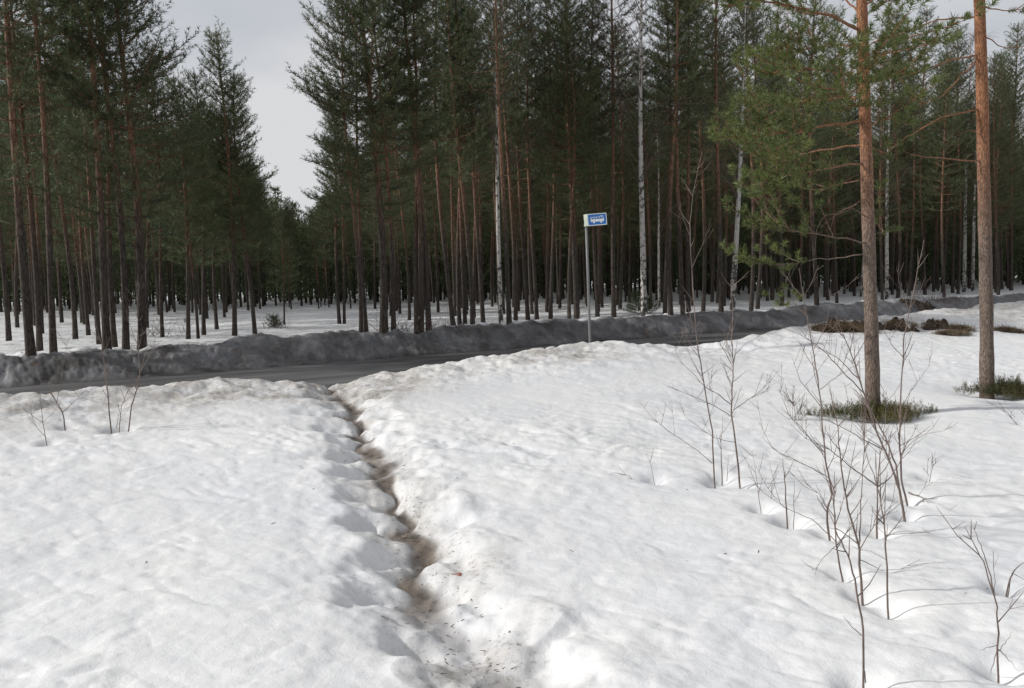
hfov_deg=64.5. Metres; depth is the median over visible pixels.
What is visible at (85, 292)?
pine tree
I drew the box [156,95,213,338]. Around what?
pine tree
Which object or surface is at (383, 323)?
pine tree
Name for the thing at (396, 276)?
pine tree
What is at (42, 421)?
bare sapling
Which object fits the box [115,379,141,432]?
bare sapling
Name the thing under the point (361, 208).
pine tree
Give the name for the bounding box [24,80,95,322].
pine tree
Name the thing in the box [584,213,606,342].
bus stop sign
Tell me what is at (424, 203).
pine tree
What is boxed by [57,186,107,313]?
pine tree
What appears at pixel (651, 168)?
pine tree
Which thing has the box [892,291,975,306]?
dry brush
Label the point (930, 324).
soil heap
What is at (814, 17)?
pine tree
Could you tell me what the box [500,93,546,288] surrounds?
pine tree
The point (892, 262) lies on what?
pine tree
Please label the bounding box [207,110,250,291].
pine tree
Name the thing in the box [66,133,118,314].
pine tree
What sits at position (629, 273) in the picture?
pine tree
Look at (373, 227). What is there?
pine tree
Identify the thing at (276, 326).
dry brush
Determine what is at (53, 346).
pine tree
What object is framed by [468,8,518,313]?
pine tree
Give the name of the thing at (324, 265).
pine tree
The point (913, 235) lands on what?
pine tree
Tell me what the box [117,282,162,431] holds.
bare sapling
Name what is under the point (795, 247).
pine tree
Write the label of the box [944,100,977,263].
pine tree
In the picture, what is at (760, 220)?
pine tree
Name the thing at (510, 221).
pine tree
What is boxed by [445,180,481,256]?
pine tree
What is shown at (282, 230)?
pine tree
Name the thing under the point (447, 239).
pine tree
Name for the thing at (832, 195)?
pine tree
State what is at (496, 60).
pine tree
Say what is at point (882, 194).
pine tree
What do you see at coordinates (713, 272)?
pine tree
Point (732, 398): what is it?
bare sapling
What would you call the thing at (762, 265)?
pine tree
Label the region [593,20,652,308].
pine tree
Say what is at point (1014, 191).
pine tree
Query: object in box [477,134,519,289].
pine tree
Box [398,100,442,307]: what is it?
pine tree
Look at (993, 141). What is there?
pine tree
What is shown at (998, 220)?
pine tree
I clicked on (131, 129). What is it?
pine tree
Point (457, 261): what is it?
pine tree
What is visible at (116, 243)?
pine tree
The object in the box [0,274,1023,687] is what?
snow ground
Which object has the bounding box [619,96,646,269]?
pine tree
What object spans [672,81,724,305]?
pine tree
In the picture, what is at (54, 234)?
pine tree
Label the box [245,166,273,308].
pine tree
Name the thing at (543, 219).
pine tree
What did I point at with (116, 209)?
pine tree
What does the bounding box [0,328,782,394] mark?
road
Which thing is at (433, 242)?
pine tree
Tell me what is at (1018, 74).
pine tree
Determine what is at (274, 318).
young pine
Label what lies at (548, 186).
pine tree
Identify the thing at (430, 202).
pine tree
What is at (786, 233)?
pine tree
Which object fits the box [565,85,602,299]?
pine tree
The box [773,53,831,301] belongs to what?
pine tree
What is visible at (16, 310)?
pine tree
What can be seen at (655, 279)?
pine tree
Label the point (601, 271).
pine tree
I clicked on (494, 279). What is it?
pine tree
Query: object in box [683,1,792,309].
birch tree
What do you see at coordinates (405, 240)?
pine tree
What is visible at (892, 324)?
soil heap
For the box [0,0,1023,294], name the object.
sky
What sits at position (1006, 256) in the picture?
pine tree
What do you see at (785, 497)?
bare sapling
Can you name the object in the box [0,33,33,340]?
pine tree
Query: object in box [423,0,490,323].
pine tree
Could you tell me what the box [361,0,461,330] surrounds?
pine tree
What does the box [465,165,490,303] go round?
pine tree
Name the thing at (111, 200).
pine tree
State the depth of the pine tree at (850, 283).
53.00 m
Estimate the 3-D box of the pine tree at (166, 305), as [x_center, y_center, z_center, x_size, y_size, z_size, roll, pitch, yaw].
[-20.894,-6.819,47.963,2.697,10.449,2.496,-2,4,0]
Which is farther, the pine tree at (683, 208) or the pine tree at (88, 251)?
the pine tree at (683, 208)
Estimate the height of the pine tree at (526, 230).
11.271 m
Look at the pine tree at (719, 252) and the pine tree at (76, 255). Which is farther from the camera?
the pine tree at (76, 255)
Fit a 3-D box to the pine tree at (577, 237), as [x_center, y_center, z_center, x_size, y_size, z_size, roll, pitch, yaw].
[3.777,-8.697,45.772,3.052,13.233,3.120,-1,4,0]
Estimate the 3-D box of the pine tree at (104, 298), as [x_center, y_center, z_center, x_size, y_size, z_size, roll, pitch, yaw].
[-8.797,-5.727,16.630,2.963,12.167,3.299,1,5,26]
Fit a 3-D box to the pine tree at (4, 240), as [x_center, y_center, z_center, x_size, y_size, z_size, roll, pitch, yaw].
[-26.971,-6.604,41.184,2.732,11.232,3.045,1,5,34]
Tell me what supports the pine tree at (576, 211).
on the snow ground
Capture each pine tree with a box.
[0,0,75,351]
[0,0,99,352]
[0,0,103,355]
[0,2,104,338]
[0,20,75,332]
[0,24,66,319]
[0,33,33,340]
[0,44,49,327]
[0,93,62,325]
[0,120,40,284]
[0,145,44,237]
[0,151,12,237]
[0,153,27,316]
[0,168,13,259]
[0,211,28,313]
[15,0,174,349]
[23,164,59,280]
[23,207,65,312]
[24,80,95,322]
[29,1,124,343]
[31,0,220,349]
[33,38,120,334]
[34,51,106,324]
[38,70,111,322]
[39,0,149,349]
[40,71,103,321]
[53,1,152,346]
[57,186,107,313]
[59,198,114,305]
[63,165,118,273]
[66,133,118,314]
[68,212,91,311]
[91,126,131,315]
[95,182,132,312]
[101,122,133,275]
[103,103,167,274]
[104,76,178,327]
[105,144,134,252]
[110,79,147,317]
[120,81,173,315]
[121,38,199,336]
[124,134,182,314]
[141,153,169,311]
[145,70,229,338]
[151,191,184,310]
[154,66,243,334]
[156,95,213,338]
[159,119,184,311]
[166,102,228,318]
[167,165,196,312]
[173,183,210,314]
[177,224,220,309]
[179,96,244,329]
[181,117,220,310]
[183,16,278,335]
[191,166,223,309]
[199,68,287,333]
[206,111,242,316]
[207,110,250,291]
[207,160,251,311]
[223,157,268,309]
[233,168,271,306]
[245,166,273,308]
[267,207,301,324]
[274,197,301,308]
[276,218,298,306]
[285,0,464,332]
[296,97,367,323]
[300,0,391,332]
[303,206,325,308]
[308,235,322,306]
[312,201,334,306]
[316,222,333,304]
[317,3,386,331]
[317,92,370,323]
[334,194,355,308]
[337,160,377,270]
[338,136,373,272]
[339,0,420,330]
[351,115,388,308]
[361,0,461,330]
[361,81,408,296]
[361,117,393,274]
[362,115,411,315]
[362,155,400,264]
[364,96,413,310]
[366,93,412,268]
[370,54,420,319]
[371,96,414,303]
[372,92,414,313]
[373,0,452,333]
[375,0,456,334]
[376,217,410,280]
[397,70,443,309]
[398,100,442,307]
[399,156,413,302]
[400,143,435,233]
[401,0,476,325]
[404,0,497,324]
[408,101,440,302]
[408,129,444,298]
[408,130,446,305]
[409,93,456,312]
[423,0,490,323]
[426,64,469,315]
[427,0,495,324]
[428,91,477,306]
[428,96,482,307]
[430,64,481,313]
[432,154,456,272]
[437,168,473,259]
[438,162,455,287]
[439,0,504,322]
[441,89,491,309]
[442,1,513,279]
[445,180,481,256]
[450,0,541,324]
[451,76,499,317]
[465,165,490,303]
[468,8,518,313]
[468,179,490,301]
[469,190,490,301]
[470,97,517,306]
[473,0,542,320]
[477,67,513,304]
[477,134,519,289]
[480,164,511,302]
[481,78,526,261]
[483,0,546,319]
[483,49,543,310]
[483,56,537,307]
[485,186,525,254]
[486,0,557,319]
[493,143,527,266]
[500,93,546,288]
[502,25,556,313]
[502,174,526,300]
[507,141,544,268]
[512,21,576,311]
[518,0,582,318]
[518,132,542,301]
[521,104,562,304]
[522,0,618,318]
[522,83,544,292]
[522,135,565,285]
[529,0,609,318]
[530,66,567,303]
[533,71,582,308]
[533,82,580,305]
[533,163,567,302]
[537,180,562,282]
[543,35,600,313]
[543,197,567,298]
[544,77,595,303]
[546,88,593,270]
[551,226,567,299]
[554,0,622,316]
[558,73,602,301]
[558,162,589,263]
[562,115,607,306]
[562,153,608,303]
[564,0,654,316]
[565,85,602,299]
[565,178,604,274]
[572,54,628,309]
[574,77,626,274]
[576,58,627,307]
[579,223,602,270]
[587,89,610,299]
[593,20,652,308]
[594,79,638,304]
[603,134,635,277]
[605,119,638,301]
[606,44,657,301]
[615,45,673,303]
[615,54,668,307]
[615,103,645,295]
[615,112,652,298]
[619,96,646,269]
[627,113,665,282]
[630,137,666,299]
[631,0,705,313]
[632,0,713,314]
[632,49,686,299]
[635,0,716,315]
[636,77,685,302]
[647,0,729,312]
[649,130,685,299]
[651,92,674,295]
[653,135,685,272]
[656,1,738,310]
[657,98,700,304]
[660,58,706,300]
[665,100,708,298]
[667,151,691,268]
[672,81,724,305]
[673,0,758,311]
[675,135,710,297]
[684,16,737,301]
[690,60,746,302]
[690,111,734,277]
[692,124,717,280]
[693,25,754,305]
[694,0,1000,421]
[699,91,747,298]
[707,80,755,299]
[707,162,749,257]
[711,71,750,281]
[711,161,746,297]
[719,0,784,310]
[722,4,786,308]
[733,171,755,294]
[733,210,756,293]
[737,77,782,297]
[739,145,774,275]
[742,48,803,299]
[742,82,786,296]
[742,119,773,290]
[743,63,794,300]
[747,1,807,305]
[747,48,806,293]
[767,179,798,291]
[769,0,857,305]
[772,88,818,296]
[773,50,817,297]
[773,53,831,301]
[773,80,806,292]
[782,51,837,298]
[782,94,805,290]
[791,164,807,273]
[792,87,831,295]
[792,105,830,293]
[792,136,821,293]
[798,79,848,296]
[800,4,859,299]
[805,65,860,302]
[811,81,847,277]
[814,0,1023,399]
[814,102,859,293]
[815,96,842,246]
[815,169,839,283]
[816,65,860,295]
[825,69,883,295]
[826,124,861,293]
[836,107,875,291]
[837,114,861,291]
[850,58,912,299]
[853,90,883,230]
[857,83,903,291]
[870,5,928,297]
[871,43,925,294]
[873,134,902,290]
[874,102,923,290]
[875,123,909,290]
[878,90,930,292]
[878,123,922,289]
[884,65,941,295]
[888,78,933,290]
[893,4,950,294]
[903,90,945,289]
[910,50,974,297]
[910,81,967,291]
[915,115,955,288]
[918,108,963,290]
[923,44,976,292]
[928,20,989,292]
[929,62,977,293]
[938,130,977,288]
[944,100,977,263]
[949,77,993,272]
[955,89,977,288]
[963,51,1023,294]
[967,58,1023,292]
[970,108,1017,254]
[973,19,1023,289]
[974,49,1022,290]
[977,158,1014,288]
[991,67,1023,288]
[992,95,1023,290]
[992,133,1022,288]
[999,100,1023,254]
[1015,146,1023,244]
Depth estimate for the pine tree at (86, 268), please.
50.22 m
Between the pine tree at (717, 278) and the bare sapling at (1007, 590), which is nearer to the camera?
the bare sapling at (1007, 590)
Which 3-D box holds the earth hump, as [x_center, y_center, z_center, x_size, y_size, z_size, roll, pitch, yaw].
[16.168,-1.378,31.206,2.803,1.029,0.881,-2,4,0]
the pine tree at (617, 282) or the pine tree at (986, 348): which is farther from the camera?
the pine tree at (617, 282)
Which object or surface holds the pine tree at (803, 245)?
on the snow ground
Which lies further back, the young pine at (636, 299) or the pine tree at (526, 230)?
the pine tree at (526, 230)
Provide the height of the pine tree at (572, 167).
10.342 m
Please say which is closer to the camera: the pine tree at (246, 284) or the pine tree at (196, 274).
the pine tree at (246, 284)
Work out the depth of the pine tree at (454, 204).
40.00 m
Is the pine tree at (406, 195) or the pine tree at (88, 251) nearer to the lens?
the pine tree at (88, 251)
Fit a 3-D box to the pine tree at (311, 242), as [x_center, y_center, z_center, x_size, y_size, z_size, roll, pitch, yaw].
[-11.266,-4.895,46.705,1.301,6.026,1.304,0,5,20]
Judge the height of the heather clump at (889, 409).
0.298 m
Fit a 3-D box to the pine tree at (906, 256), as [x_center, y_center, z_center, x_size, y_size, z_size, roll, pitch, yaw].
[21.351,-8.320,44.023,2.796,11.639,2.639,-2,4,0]
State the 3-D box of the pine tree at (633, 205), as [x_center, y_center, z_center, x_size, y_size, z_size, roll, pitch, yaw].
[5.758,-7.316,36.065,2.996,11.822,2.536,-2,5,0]
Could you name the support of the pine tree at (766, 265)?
on the snow ground
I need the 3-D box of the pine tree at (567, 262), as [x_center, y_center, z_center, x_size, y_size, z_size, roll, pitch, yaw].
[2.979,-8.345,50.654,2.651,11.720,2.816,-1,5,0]
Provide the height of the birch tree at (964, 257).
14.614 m
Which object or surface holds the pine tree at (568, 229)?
on the snow ground
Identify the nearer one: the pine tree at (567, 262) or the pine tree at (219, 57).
the pine tree at (219, 57)
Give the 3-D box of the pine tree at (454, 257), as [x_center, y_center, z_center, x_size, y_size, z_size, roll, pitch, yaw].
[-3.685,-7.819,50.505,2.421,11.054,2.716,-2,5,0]
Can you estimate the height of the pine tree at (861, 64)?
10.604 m
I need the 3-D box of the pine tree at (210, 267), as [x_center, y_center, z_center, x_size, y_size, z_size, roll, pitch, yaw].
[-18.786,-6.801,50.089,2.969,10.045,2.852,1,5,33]
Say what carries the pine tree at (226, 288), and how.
on the snow ground
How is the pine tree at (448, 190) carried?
on the snow ground
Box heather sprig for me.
[775,383,814,419]
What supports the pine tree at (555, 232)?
on the snow ground
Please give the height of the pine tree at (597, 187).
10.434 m
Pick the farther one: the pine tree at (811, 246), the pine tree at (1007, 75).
the pine tree at (811, 246)
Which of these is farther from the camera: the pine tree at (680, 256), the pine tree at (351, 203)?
the pine tree at (680, 256)
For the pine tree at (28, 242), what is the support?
on the snow ground
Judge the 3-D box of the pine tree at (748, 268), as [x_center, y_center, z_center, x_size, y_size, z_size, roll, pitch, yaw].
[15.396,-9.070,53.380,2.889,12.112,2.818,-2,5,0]
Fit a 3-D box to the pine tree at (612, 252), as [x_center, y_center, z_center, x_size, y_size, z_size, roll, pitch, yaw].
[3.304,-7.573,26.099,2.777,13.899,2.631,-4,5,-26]
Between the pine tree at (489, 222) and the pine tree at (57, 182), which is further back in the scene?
the pine tree at (489, 222)
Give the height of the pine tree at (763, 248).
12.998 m
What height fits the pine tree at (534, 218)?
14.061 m
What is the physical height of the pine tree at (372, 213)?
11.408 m
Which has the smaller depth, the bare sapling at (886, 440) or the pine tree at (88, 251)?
the bare sapling at (886, 440)
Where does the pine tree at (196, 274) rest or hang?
on the snow ground
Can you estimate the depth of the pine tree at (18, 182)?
16.07 m
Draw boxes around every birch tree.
[444,0,557,322]
[580,0,695,316]
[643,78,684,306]
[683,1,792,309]
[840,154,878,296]
[848,13,921,298]
[933,31,998,291]
[958,29,1016,290]
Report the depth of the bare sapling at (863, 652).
3.17 m
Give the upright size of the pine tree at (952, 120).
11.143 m
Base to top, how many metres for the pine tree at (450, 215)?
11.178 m
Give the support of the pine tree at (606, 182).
on the snow ground
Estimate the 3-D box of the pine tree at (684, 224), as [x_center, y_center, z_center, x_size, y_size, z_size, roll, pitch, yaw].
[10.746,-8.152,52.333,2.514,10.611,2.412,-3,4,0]
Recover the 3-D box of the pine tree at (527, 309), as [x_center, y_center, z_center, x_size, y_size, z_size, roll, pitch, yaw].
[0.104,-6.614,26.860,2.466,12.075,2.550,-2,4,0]
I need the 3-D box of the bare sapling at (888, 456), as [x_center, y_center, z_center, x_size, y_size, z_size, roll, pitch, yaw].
[2.168,0.509,5.448,0.814,1.507,0.538,-4,5,-26]
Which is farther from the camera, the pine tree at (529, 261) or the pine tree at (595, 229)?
the pine tree at (595, 229)
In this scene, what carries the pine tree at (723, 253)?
on the snow ground
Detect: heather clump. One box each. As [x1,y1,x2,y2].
[799,392,937,423]
[954,373,1023,400]
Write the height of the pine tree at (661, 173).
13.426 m
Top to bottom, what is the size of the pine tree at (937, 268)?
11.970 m
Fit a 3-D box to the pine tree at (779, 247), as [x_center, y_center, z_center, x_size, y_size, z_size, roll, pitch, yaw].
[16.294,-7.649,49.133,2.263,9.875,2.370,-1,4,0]
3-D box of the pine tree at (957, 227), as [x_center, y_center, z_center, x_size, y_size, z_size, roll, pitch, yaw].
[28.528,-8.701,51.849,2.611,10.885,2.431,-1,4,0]
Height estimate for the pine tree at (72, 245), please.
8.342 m
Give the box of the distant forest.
[0,106,1023,311]
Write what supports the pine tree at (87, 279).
on the snow ground
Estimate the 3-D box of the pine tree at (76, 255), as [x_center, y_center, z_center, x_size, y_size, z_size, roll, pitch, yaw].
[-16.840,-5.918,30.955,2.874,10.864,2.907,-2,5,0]
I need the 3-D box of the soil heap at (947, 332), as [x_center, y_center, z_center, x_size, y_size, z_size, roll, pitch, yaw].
[8.732,-0.152,16.088,0.948,0.437,0.500,-2,4,0]
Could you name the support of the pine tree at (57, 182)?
on the snow ground
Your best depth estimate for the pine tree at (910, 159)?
37.78 m
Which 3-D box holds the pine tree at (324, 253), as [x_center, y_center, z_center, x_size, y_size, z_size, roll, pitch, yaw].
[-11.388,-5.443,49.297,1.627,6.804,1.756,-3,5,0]
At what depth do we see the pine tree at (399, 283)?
35.13 m
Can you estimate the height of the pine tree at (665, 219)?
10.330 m
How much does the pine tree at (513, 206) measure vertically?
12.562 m
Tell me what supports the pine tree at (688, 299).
on the snow ground
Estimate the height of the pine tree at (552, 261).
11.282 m
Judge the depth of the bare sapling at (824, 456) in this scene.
4.94 m
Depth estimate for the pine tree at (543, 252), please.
54.14 m
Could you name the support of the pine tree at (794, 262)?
on the snow ground
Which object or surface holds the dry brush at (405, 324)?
on the snow ground
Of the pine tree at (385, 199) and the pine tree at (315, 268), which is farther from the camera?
the pine tree at (315, 268)
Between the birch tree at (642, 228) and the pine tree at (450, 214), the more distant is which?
the pine tree at (450, 214)
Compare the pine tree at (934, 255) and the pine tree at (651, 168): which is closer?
the pine tree at (651, 168)
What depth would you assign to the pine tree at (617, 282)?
37.98 m
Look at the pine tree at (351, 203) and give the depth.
19.22 m
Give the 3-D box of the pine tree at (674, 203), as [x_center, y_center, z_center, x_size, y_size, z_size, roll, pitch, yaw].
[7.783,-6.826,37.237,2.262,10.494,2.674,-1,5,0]
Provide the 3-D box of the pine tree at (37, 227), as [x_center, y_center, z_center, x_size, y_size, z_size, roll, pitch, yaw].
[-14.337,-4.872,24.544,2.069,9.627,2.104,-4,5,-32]
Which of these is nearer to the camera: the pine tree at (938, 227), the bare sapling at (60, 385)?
the bare sapling at (60, 385)
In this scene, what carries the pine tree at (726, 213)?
on the snow ground
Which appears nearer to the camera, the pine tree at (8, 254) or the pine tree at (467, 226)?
the pine tree at (467, 226)
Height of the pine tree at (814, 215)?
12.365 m
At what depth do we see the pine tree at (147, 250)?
27.77 m
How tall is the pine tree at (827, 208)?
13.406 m
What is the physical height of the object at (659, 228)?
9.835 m
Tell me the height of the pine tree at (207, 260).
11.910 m
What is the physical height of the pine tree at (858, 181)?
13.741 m
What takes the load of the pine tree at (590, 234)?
on the snow ground
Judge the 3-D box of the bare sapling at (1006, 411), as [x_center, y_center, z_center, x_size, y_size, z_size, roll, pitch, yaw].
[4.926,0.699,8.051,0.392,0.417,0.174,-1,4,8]
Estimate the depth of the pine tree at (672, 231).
50.14 m
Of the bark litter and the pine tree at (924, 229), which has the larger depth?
the pine tree at (924, 229)
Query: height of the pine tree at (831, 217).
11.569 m
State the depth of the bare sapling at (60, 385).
8.13 m
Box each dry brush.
[117,315,192,336]
[258,317,289,328]
[368,308,440,337]
[413,309,474,329]
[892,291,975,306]
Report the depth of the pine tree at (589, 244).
52.46 m
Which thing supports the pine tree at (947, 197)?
on the snow ground
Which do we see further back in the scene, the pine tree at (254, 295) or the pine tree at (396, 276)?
the pine tree at (254, 295)
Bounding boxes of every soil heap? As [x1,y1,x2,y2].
[809,317,880,332]
[879,316,921,331]
[917,318,951,330]
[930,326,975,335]
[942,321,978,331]
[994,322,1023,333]
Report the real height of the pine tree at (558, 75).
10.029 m
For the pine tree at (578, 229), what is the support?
on the snow ground
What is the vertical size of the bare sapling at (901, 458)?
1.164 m
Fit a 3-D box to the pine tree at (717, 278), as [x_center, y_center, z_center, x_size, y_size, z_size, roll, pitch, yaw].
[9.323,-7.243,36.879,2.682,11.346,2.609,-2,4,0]
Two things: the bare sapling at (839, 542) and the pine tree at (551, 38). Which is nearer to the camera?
the bare sapling at (839, 542)
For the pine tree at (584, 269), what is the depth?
42.51 m
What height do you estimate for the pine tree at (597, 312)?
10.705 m
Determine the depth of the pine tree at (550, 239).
46.19 m
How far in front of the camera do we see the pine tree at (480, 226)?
34.70 m
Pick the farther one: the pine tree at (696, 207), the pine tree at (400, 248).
the pine tree at (400, 248)
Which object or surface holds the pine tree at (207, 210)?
on the snow ground
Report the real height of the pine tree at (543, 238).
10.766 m
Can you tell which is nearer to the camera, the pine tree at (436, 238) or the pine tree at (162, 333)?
the pine tree at (162, 333)
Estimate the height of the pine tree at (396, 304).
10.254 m
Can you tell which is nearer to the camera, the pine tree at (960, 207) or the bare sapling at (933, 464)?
the bare sapling at (933, 464)
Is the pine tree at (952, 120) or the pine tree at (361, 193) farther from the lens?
the pine tree at (361, 193)
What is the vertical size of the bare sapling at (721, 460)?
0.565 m
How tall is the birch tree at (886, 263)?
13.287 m
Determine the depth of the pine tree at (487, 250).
51.26 m
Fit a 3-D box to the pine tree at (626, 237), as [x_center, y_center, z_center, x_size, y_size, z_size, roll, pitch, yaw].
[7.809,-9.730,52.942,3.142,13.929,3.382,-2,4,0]
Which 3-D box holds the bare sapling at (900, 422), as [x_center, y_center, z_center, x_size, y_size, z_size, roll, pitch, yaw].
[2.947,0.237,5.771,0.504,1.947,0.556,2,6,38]
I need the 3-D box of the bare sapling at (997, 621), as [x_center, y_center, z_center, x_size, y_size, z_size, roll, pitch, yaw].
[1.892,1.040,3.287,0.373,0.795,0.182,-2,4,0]
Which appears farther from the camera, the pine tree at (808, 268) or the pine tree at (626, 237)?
the pine tree at (626, 237)
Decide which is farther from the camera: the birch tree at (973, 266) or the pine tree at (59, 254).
the birch tree at (973, 266)
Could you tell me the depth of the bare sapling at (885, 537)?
3.93 m
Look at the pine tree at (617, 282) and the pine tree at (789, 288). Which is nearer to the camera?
the pine tree at (617, 282)
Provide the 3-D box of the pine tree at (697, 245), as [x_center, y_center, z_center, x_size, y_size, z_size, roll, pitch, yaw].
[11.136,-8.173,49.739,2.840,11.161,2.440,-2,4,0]
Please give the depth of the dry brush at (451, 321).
21.05 m
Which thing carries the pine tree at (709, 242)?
on the snow ground
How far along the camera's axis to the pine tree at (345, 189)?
26.66 m
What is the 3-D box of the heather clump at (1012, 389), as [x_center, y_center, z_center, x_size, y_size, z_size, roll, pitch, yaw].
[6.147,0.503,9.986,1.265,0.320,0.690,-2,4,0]
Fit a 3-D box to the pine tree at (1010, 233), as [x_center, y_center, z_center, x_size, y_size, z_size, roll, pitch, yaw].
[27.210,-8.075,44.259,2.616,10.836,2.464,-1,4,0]
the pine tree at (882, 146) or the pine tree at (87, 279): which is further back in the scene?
the pine tree at (87, 279)
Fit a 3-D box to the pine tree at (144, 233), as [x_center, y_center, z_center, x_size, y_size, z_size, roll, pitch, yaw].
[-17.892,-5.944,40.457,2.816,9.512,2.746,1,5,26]
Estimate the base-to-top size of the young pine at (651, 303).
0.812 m
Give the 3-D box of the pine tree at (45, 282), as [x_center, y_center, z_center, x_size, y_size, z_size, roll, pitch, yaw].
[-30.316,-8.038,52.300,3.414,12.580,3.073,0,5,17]
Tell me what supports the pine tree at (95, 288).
on the snow ground
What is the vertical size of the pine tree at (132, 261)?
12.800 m
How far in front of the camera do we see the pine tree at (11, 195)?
41.82 m
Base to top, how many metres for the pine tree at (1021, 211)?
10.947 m
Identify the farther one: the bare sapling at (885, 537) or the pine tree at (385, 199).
the pine tree at (385, 199)
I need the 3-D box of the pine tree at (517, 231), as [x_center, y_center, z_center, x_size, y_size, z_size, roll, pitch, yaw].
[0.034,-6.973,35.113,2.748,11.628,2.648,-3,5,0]
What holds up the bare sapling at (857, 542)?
on the snow ground
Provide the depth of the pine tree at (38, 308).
17.72 m
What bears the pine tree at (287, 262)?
on the snow ground
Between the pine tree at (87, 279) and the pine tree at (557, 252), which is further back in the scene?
the pine tree at (87, 279)
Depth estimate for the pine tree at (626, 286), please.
43.65 m
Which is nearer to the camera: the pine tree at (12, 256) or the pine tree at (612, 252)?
the pine tree at (612, 252)
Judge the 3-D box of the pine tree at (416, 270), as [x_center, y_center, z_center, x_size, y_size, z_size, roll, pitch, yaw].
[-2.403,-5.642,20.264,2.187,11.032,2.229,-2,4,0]
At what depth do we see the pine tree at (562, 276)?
53.06 m
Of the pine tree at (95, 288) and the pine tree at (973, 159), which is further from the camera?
the pine tree at (973, 159)
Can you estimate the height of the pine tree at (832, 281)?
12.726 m
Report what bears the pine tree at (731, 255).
on the snow ground
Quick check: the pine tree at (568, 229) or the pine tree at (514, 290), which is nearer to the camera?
the pine tree at (514, 290)
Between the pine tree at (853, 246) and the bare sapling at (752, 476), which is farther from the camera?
the pine tree at (853, 246)
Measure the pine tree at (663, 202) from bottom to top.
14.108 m
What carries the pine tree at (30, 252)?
on the snow ground
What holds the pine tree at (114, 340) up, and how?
on the snow ground
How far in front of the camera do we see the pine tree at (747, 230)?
43.48 m
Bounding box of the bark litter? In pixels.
[145,364,1005,687]
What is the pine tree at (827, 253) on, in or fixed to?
on the snow ground
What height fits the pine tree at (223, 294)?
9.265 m
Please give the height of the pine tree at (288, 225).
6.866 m
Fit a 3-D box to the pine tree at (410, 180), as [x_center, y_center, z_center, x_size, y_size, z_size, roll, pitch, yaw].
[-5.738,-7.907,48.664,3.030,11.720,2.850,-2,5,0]
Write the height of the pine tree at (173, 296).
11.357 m
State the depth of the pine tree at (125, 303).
17.24 m
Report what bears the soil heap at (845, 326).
on the snow ground
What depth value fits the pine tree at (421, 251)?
20.02 m
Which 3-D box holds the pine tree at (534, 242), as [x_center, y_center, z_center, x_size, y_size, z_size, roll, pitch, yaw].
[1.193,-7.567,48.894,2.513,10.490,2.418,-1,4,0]
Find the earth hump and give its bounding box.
[897,298,937,310]
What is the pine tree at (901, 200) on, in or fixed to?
on the snow ground
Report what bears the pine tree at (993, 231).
on the snow ground
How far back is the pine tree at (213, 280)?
25.58 m
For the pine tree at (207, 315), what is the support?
on the snow ground
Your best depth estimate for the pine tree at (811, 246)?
50.97 m
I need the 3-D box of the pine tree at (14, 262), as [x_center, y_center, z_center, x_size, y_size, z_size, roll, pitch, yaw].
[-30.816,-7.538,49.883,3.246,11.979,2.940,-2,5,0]
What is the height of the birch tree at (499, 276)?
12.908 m
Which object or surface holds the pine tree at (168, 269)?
on the snow ground
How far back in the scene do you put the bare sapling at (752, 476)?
5.63 m
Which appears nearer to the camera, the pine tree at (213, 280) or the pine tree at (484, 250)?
the pine tree at (213, 280)
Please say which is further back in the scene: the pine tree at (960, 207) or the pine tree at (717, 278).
the pine tree at (960, 207)
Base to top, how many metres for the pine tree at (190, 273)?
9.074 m
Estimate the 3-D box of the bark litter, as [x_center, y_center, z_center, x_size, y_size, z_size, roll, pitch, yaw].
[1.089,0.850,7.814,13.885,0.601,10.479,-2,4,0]
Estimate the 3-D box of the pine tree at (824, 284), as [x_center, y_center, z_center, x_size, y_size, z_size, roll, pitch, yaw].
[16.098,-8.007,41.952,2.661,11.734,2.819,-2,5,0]
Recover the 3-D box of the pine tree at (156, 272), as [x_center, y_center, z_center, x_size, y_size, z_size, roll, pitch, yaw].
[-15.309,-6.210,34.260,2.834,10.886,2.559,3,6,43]
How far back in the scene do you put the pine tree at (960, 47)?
43.41 m
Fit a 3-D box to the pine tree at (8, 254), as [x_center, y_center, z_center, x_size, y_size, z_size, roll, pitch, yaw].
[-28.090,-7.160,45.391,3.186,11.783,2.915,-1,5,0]
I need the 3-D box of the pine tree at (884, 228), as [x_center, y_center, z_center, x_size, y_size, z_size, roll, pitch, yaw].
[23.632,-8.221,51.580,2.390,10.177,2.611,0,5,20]
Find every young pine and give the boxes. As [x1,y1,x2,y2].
[265,313,283,327]
[621,289,650,313]
[639,293,659,313]
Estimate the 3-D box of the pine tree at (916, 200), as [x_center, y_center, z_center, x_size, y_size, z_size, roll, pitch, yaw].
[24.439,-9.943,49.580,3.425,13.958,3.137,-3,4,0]
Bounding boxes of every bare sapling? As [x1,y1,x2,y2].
[14,382,60,445]
[29,328,93,430]
[94,324,118,433]
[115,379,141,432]
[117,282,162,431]
[641,154,715,488]
[664,273,780,488]
[716,421,740,485]
[738,443,762,509]
[752,265,876,540]
[752,454,867,581]
[766,308,905,521]
[783,465,791,528]
[787,383,925,605]
[791,366,927,538]
[793,485,799,528]
[827,471,880,687]
[837,332,899,497]
[856,444,930,619]
[883,242,958,509]
[924,451,944,481]
[937,508,1023,683]
[987,396,1023,423]
[1005,562,1023,596]
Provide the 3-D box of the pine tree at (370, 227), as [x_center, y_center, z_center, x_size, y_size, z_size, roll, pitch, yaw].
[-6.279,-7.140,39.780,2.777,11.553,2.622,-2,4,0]
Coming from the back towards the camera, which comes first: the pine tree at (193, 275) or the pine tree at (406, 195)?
the pine tree at (406, 195)
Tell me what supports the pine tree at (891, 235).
on the snow ground

